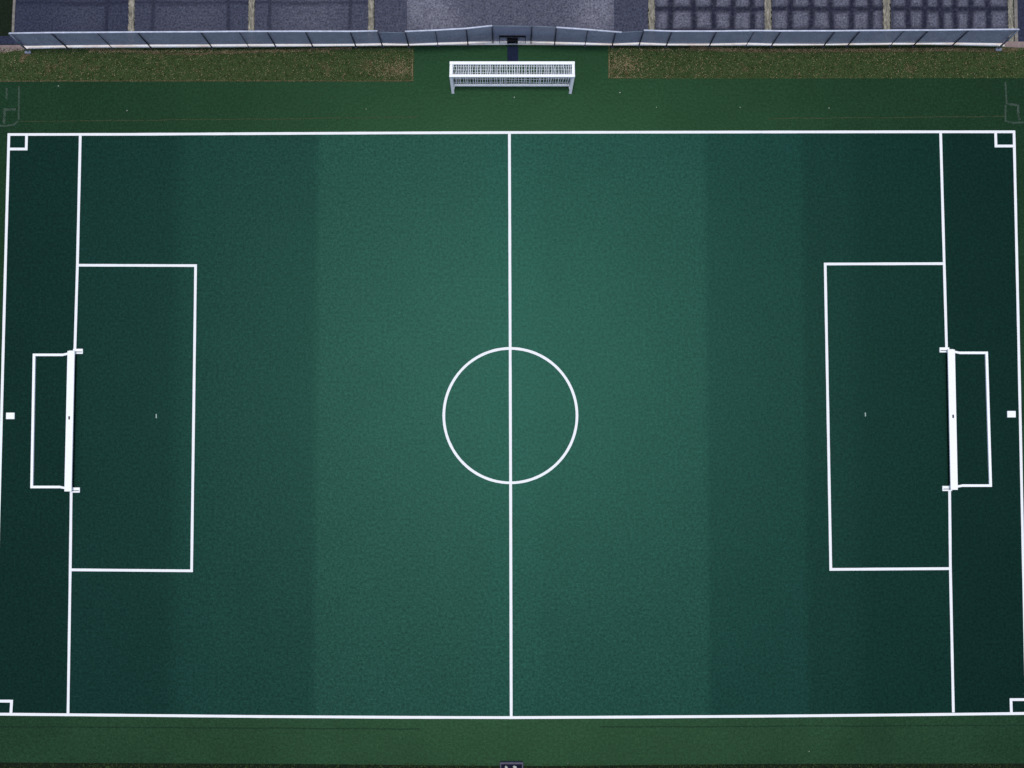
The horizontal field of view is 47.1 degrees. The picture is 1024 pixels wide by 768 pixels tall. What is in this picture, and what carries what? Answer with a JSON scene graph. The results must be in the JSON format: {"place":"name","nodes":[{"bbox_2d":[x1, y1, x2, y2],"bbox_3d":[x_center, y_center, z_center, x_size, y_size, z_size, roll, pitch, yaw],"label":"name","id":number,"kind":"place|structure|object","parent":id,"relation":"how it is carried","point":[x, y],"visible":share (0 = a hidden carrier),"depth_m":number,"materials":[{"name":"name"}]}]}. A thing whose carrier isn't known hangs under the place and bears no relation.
{"place":"outdoors","nodes":[
{"label":"outdoors","id":0,"kind":"place"},
{"bbox_2d":[0,36,13,44],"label":"asphalt path","id":1,"kind":"structure","parent":0,"point":[6,40],"depth_m":60.91,"materials":[{"name":"asphalt"}]},
{"bbox_2d":[0,45,23,52],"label":"paved path","id":2,"kind":"structure","parent":0,"point":[13,47],"depth_m":60.88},
{"bbox_2d":[375,0,406,31],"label":"asphalt path","id":3,"kind":"structure","parent":0,"point":[390,15],"depth_m":60.97,"materials":[{"name":"grey asphalt"}]},
{"bbox_2d":[0,0,1023,767],"bbox_3d":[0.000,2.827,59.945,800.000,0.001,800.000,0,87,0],"label":"ground","id":4,"kind":"structure","parent":0,"point":[6,8],"depth_m":59.17,"materials":[{"name":"green plant"}]},
{"bbox_2d":[14,0,128,44],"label":"asphalt court","id":5,"kind":"object","parent":4,"relation":"on","point":[68,15],"visible":0.79,"depth_m":60.97,"materials":[{"name":"asphalt"}]},
{"bbox_2d":[12,0,15,31],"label":"path edging","id":6,"kind":"object","parent":5,"relation":"on","point":[13,16],"visible":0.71,"depth_m":60.96,"materials":[{"name":"concrete"}]},
{"bbox_2d":[127,0,134,30],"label":"dry grass strip","id":7,"kind":"object","parent":4,"relation":"on","point":[131,16],"visible":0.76,"depth_m":60.96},
{"bbox_2d":[134,0,248,30],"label":"asphalt court","id":8,"kind":"object","parent":4,"relation":"on","point":[191,15],"visible":0.78,"depth_m":60.97,"materials":[{"name":"grey asphalt"}]},
{"bbox_2d":[0,46,413,81],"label":"grass verge","id":9,"kind":"object","parent":4,"relation":"on","point":[234,77],"depth_m":60.84,"materials":[{"name":"green plant"}]},
{"bbox_2d":[18,53,30,61],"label":"bare dirt","id":10,"kind":"structure","parent":9,"relation":"on","point":[25,55],"depth_m":60.85,"materials":[{"name":"brown soil"}]},
{"bbox_2d":[8,30,383,53],"bbox_3d":[-15.916,-17.469,59.700,18.565,2.384,0.339,-1,87,0],"label":"fence","id":11,"kind":"object","parent":9,"relation":"on","point":[311,37],"visible":1,"depth_m":59.58,"materials":[{"name":"grey metal"}]},
{"bbox_2d":[378,31,406,43],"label":"gate","id":12,"kind":"structure","parent":11,"relation":"attached to","point":[394,37],"depth_m":59.69,"materials":[{"name":"grey metal"}]},
{"bbox_2d":[0,80,397,81],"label":"bare dirt","id":13,"kind":"structure","parent":9,"relation":"on","point":[190,80],"depth_m":60.80,"materials":[{"name":"brown soil"}]},
{"bbox_2d":[87,47,351,54],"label":"bare dirt","id":14,"kind":"structure","parent":9,"relation":"on","point":[228,52],"depth_m":60.87,"materials":[{"name":"brown soil"}]},
{"bbox_2d":[140,46,413,49],"bbox_3d":[-12.166,-17.378,60.884,14.185,0.001,0.104,0,87,0],"label":"dark edge","id":15,"kind":"object","parent":9,"relation":"on","point":[273,48],"visible":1,"depth_m":60.88,"materials":[{"name":"black"}]},
{"bbox_2d":[3,47,1023,81],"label":"fallen leaves","id":16,"kind":"object","parent":9,"relation":"on","point":[90,51],"visible":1,"depth_m":60.81,"materials":[{"name":"brown plant"}]},
{"bbox_2d":[248,0,254,30],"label":"dry grass strip","id":17,"kind":"object","parent":4,"relation":"on","point":[251,18],"visible":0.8,"depth_m":60.96,"materials":[{"name":"beige plant"}]},
{"bbox_2d":[254,0,367,30],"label":"asphalt court","id":18,"kind":"object","parent":4,"relation":"on","point":[324,15],"visible":0.73,"depth_m":60.97,"materials":[{"name":"grey asphalt"}]},
{"bbox_2d":[367,0,373,29],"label":"dry grass strip","id":19,"kind":"object","parent":4,"relation":"on","point":[370,14],"visible":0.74,"depth_m":60.96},
{"bbox_2d":[404,25,493,47],"bbox_3d":[-3.158,-17.601,59.600,4.500,2.591,0.180,-3,87,0],"label":"fence","id":20,"kind":"object","parent":4,"relation":"on","point":[472,34],"visible":1,"depth_m":59.55,"materials":[{"name":"grey metal"}]},
{"bbox_2d":[493,25,531,39],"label":"gate","id":21,"kind":"structure","parent":20,"relation":"attached to","point":[511,30],"depth_m":59.30,"materials":[{"name":"grey metal"}]},
{"bbox_2d":[407,0,613,41],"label":"gravel yard","id":22,"kind":"structure","parent":4,"relation":"on","point":[450,14],"depth_m":60.97,"materials":[{"name":"grey gravel"}]},
{"bbox_2d":[0,133,1023,715],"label":"pitch","id":23,"kind":"object","parent":4,"relation":"on","point":[670,535],"visible":1,"depth_m":59.96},
{"bbox_2d":[0,134,9,505],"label":"end line","id":24,"kind":"object","parent":23,"relation":"on","point":[4,286],"visible":1,"depth_m":60.25,"materials":[{"name":"paint"}]},
{"bbox_2d":[0,700,12,713],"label":"corner marking","id":25,"kind":"object","parent":23,"relation":"on","point":[8,701],"visible":1,"depth_m":59.28,"materials":[{"name":"paint"}]},
{"bbox_2d":[6,413,14,418],"bbox_3d":[-25.567,1.625,59.945,0.430,0.080,0.330,0,87,0],"label":"marker block","id":26,"kind":"object","parent":23,"relation":"on","point":[10,415],"depth_m":59.91,"materials":[{"name":"white plastic"}]},
{"bbox_2d":[9,133,27,149],"bbox_3d":[-25.445,-12.483,60.630,0.961,0.001,0.884,0,87,0],"label":"corner marking","id":27,"kind":"object","parent":23,"relation":"on","point":[26,141],"visible":1,"depth_m":60.62,"materials":[{"name":"paint"}]},
{"bbox_2d":[30,349,82,492],"bbox_3d":[-23.195,1.854,59.802,2.530,0.354,7.326,0,87,0],"label":"goal","id":28,"kind":"object","parent":23,"relation":"on","point":[70,354],"visible":1,"depth_m":59.71,"materials":[{"name":"white metal"}]},
{"bbox_2d":[67,493,71,713],"bbox_3d":[-22.389,10.984,59.529,0.147,0.001,11.304,0,87,0],"label":"goal line","id":29,"kind":"object","parent":23,"relation":"on","point":[69,610],"visible":1,"depth_m":59.51,"materials":[{"name":"paint"}]},
{"bbox_2d":[74,134,81,348],"bbox_3d":[-22.299,-7.265,60.390,0.158,0.001,11.272,0,87,0],"label":"goal line","id":30,"kind":"object","parent":23,"relation":"on","point":[77,244],"visible":1,"depth_m":60.39,"materials":[{"name":"paint"}]},
{"bbox_2d":[70,264,196,571],"bbox_3d":[-19.272,1.685,59.964,6.217,0.001,15.712,0,87,0],"label":"penalty area line","id":31,"kind":"object","parent":23,"relation":"on","point":[193,401],"visible":1,"depth_m":59.97,"materials":[{"name":"paint"}]},
{"bbox_2d":[442,347,577,483],"bbox_3d":[-0.084,1.601,59.973,6.930,0.001,6.985,0,87,0],"label":"circle","id":32,"kind":"object","parent":23,"relation":"on","point":[550,468],"visible":1,"depth_m":59.97,"materials":[{"name":"paint"}]},
{"bbox_2d":[508,132,512,716],"bbox_3d":[-0.083,1.878,59.961,0.150,0.001,29.787,0,87,0],"label":"halfway line","id":33,"kind":"object","parent":23,"relation":"on","point":[510,400],"visible":1,"depth_m":59.95,"materials":[{"name":"paint"}]},
{"bbox_2d":[8,130,1014,135],"bbox_3d":[-0.029,-12.956,60.665,51.978,0.001,0.176,0,87,0],"label":"touchline","id":34,"kind":"object","parent":23,"relation":"on","point":[434,132],"visible":1,"depth_m":60.67,"materials":[{"name":"paint"}]},
{"bbox_2d":[0,712,1023,718],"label":"touchline","id":35,"kind":"object","parent":23,"relation":"on","point":[504,717],"visible":1,"depth_m":59.26,"materials":[{"name":"paint"}]},
{"bbox_2d":[824,262,949,570],"bbox_3d":[19.107,1.609,59.967,6.214,0.001,15.730,0,87,0],"label":"penalty area line","id":36,"kind":"object","parent":23,"relation":"on","point":[828,423],"visible":1,"depth_m":59.95,"materials":[{"name":"paint"}]},
{"bbox_2d":[939,132,947,346],"bbox_3d":[22.164,-7.394,60.394,0.140,0.001,11.222,-1,87,0],"label":"goal line","id":37,"kind":"object","parent":23,"relation":"on","point":[943,241],"visible":1,"depth_m":60.40,"materials":[{"name":"paint"}]},
{"bbox_2d":[948,491,954,712],"bbox_3d":[22.235,10.947,59.528,0.168,0.001,11.229,0,87,0],"label":"goal line","id":38,"kind":"object","parent":23,"relation":"on","point":[951,604],"visible":1,"depth_m":59.52,"materials":[{"name":"paint"}]},
{"bbox_2d":[939,347,991,490],"bbox_3d":[23.109,1.777,59.806,2.519,0.354,7.317,0,87,0],"label":"goal","id":39,"kind":"object","parent":23,"relation":"on","point":[953,485],"visible":1,"depth_m":59.72,"materials":[{"name":"white metal"}]},
{"bbox_2d":[994,131,1014,146],"bbox_3d":[25.391,-12.624,60.636,1.034,0.001,0.852,0,87,0],"label":"corner marking","id":40,"kind":"object","parent":23,"relation":"on","point":[995,137],"visible":1,"depth_m":60.62,"materials":[{"name":"paint"}]},
{"bbox_2d":[1007,411,1015,416],"bbox_3d":[25.457,1.538,59.949,0.430,0.080,0.330,0,87,0],"label":"marker block","id":41,"kind":"object","parent":23,"relation":"on","point":[1011,413],"depth_m":59.91,"materials":[{"name":"white plastic"}]},
{"bbox_2d":[1010,698,1023,712],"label":"corner marking","id":42,"kind":"object","parent":23,"relation":"on","point":[1014,699],"visible":1,"depth_m":59.29,"materials":[{"name":"paint"}]},
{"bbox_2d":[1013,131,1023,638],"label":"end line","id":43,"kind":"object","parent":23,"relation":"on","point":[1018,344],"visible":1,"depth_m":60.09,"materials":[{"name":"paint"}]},
{"bbox_2d":[0,45,1023,424],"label":"turf border","id":44,"kind":"object","parent":4,"relation":"on","point":[428,101],"visible":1,"depth_m":60.74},
{"bbox_2d":[32,117,411,121],"bbox_3d":[-15.123,-13.657,60.703,20.543,0.001,0.085,-1,87,0],"label":"turf seam","id":45,"kind":"object","parent":44,"relation":"on","point":[219,119],"visible":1,"depth_m":60.70,"materials":[{"name":"green"}]},
{"bbox_2d":[449,61,574,93],"bbox_3d":[0.008,-15.613,59.998,6.332,1.632,1.206,0,87,0],"label":"portable goal","id":46,"kind":"object","parent":44,"relation":"on","point":[570,74],"visible":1,"depth_m":59.27,"materials":[{"name":"white metal"}]},
{"bbox_2d":[507,46,517,60],"bbox_3d":[0.040,-16.988,60.848,0.564,0.030,0.966,0,87,0],"label":"mat","id":47,"kind":"object","parent":44,"relation":"on","point":[512,53],"visible":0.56,"depth_m":60.84,"materials":[{"name":"blue rubber"}]},
{"bbox_2d":[553,26,621,47],"bbox_3d":[3.805,-17.579,59.584,3.354,2.621,0.152,2,87,0],"label":"fence","id":48,"kind":"object","parent":44,"relation":"on","point":[570,34],"visible":1,"depth_m":59.53,"materials":[{"name":"grey metal"}]},
{"bbox_2d":[770,116,1003,118],"bbox_3d":[19.307,-13.757,60.708,12.186,0.001,0.078,-1,87,0],"label":"turf seam","id":49,"kind":"object","parent":44,"relation":"on","point":[895,117],"visible":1,"depth_m":60.71,"materials":[{"name":"green"}]},
{"bbox_2d":[0,425,1023,765],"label":"turf border","id":50,"kind":"object","parent":4,"relation":"on","point":[982,739],"visible":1,"depth_m":59.22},
{"bbox_2d":[500,761,522,767],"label":"open crate","id":51,"kind":"object","parent":50,"relation":"on","point":[508,764],"visible":1,"depth_m":59.08,"materials":[{"name":"grey plastic"}]},
{"bbox_2d":[499,36,525,43],"bbox_3d":[0.026,-17.608,60.369,1.360,1.055,0.205,0,87,0],"label":"equipment cabinet","id":52,"kind":"object","parent":4,"relation":"on","point":[512,39],"visible":1,"depth_m":60.19,"materials":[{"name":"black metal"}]},
{"bbox_2d":[24,42,1003,48],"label":"kerb","id":53,"kind":"structure","parent":4,"relation":"on","point":[420,44],"depth_m":60.84,"materials":[{"name":"concrete"}]},
{"bbox_2d":[4,762,1023,767],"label":"grass","id":54,"kind":"structure","parent":4,"relation":"on","point":[524,767],"depth_m":59.14,"materials":[{"name":"green plant"}]},
{"bbox_2d":[530,25,555,42],"bbox_3d":[1.558,-17.688,59.599,1.290,2.601,0.143,1,87,0],"label":"fence","id":55,"kind":"object","parent":4,"relation":"on","point":[542,33],"visible":1,"depth_m":59.46,"materials":[{"name":"grey metal"}]},
{"bbox_2d":[648,0,654,29],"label":"dry grass strip","id":56,"kind":"object","parent":4,"relation":"on","point":[651,13],"visible":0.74,"depth_m":60.97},
{"bbox_2d":[655,0,764,29],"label":"paved court","id":57,"kind":"object","parent":4,"relation":"on","point":[709,15],"visible":0.79,"depth_m":60.97,"materials":[{"name":"concrete"}]},
{"bbox_2d":[764,0,771,29],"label":"dry grass strip","id":58,"kind":"object","parent":4,"relation":"on","point":[768,14],"visible":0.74,"depth_m":60.97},
{"bbox_2d":[608,45,1023,79],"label":"grass verge","id":59,"kind":"object","parent":4,"relation":"on","point":[817,66],"depth_m":60.85,"materials":[{"name":"green plant"}]},
{"bbox_2d":[610,46,996,49],"bbox_3d":[15.170,-17.406,60.886,20.193,0.001,0.224,0,87,0],"label":"dark edge","id":60,"kind":"object","parent":59,"relation":"on","point":[687,47],"visible":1,"depth_m":60.89,"materials":[{"name":"black"}]},
{"bbox_2d":[638,29,1019,50],"bbox_3d":[15.915,-17.550,59.624,18.818,2.544,0.346,1,87,0],"label":"fence","id":61,"kind":"object","parent":59,"relation":"on","point":[824,37],"visible":1,"depth_m":59.58,"materials":[{"name":"grey metal"}]},
{"bbox_2d":[613,31,642,43],"bbox_3d":[5.877,-17.582,59.673,1.402,1.786,0.077,-3,87,0],"label":"fence panel","id":62,"kind":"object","parent":61,"relation":"attached to","point":[629,37],"depth_m":59.71,"materials":[{"name":"metal"}]},
{"bbox_2d":[690,46,1017,52],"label":"bare dirt","id":63,"kind":"structure","parent":59,"relation":"on","point":[854,50],"depth_m":60.87,"materials":[{"name":"brown soil"}]},
{"bbox_2d":[772,0,882,29],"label":"paved court","id":64,"kind":"object","parent":4,"relation":"on","point":[827,14],"visible":0.74,"depth_m":60.97,"materials":[{"name":"concrete"}]},
{"bbox_2d":[882,0,890,29],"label":"dry grass strip","id":65,"kind":"object","parent":4,"relation":"on","point":[886,13],"visible":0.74,"depth_m":60.97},
{"bbox_2d":[891,0,1007,42],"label":"paved court","id":66,"kind":"object","parent":4,"relation":"on","point":[949,14],"visible":0.69,"depth_m":60.97,"materials":[{"name":"concrete"}]},
{"bbox_2d":[1008,0,1013,41],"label":"dry grass strip","id":67,"kind":"object","parent":4,"relation":"on","point":[1010,14],"visible":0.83,"depth_m":60.96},
{"bbox_2d":[1014,0,1017,41],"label":"path edging","id":68,"kind":"object","parent":4,"relation":"on","point":[1016,17],"visible":0.91,"depth_m":60.96,"materials":[{"name":"concrete"}]},
{"bbox_2d":[614,0,647,30],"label":"asphalt path","id":69,"kind":"structure","parent":0,"point":[630,15],"depth_m":60.97,"materials":[{"name":"grey asphalt"}]},
{"bbox_2d":[1004,42,1023,47],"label":"paved path","id":70,"kind":"structure","parent":0,"point":[1015,44],"depth_m":60.89,"materials":[{"name":"beige concrete"}]},
{"bbox_2d":[1017,0,1023,41],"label":"asphalt road","id":71,"kind":"structure","parent":0,"point":[1020,4],"depth_m":60.95,"materials":[{"name":"grey asphalt"}]}
]}

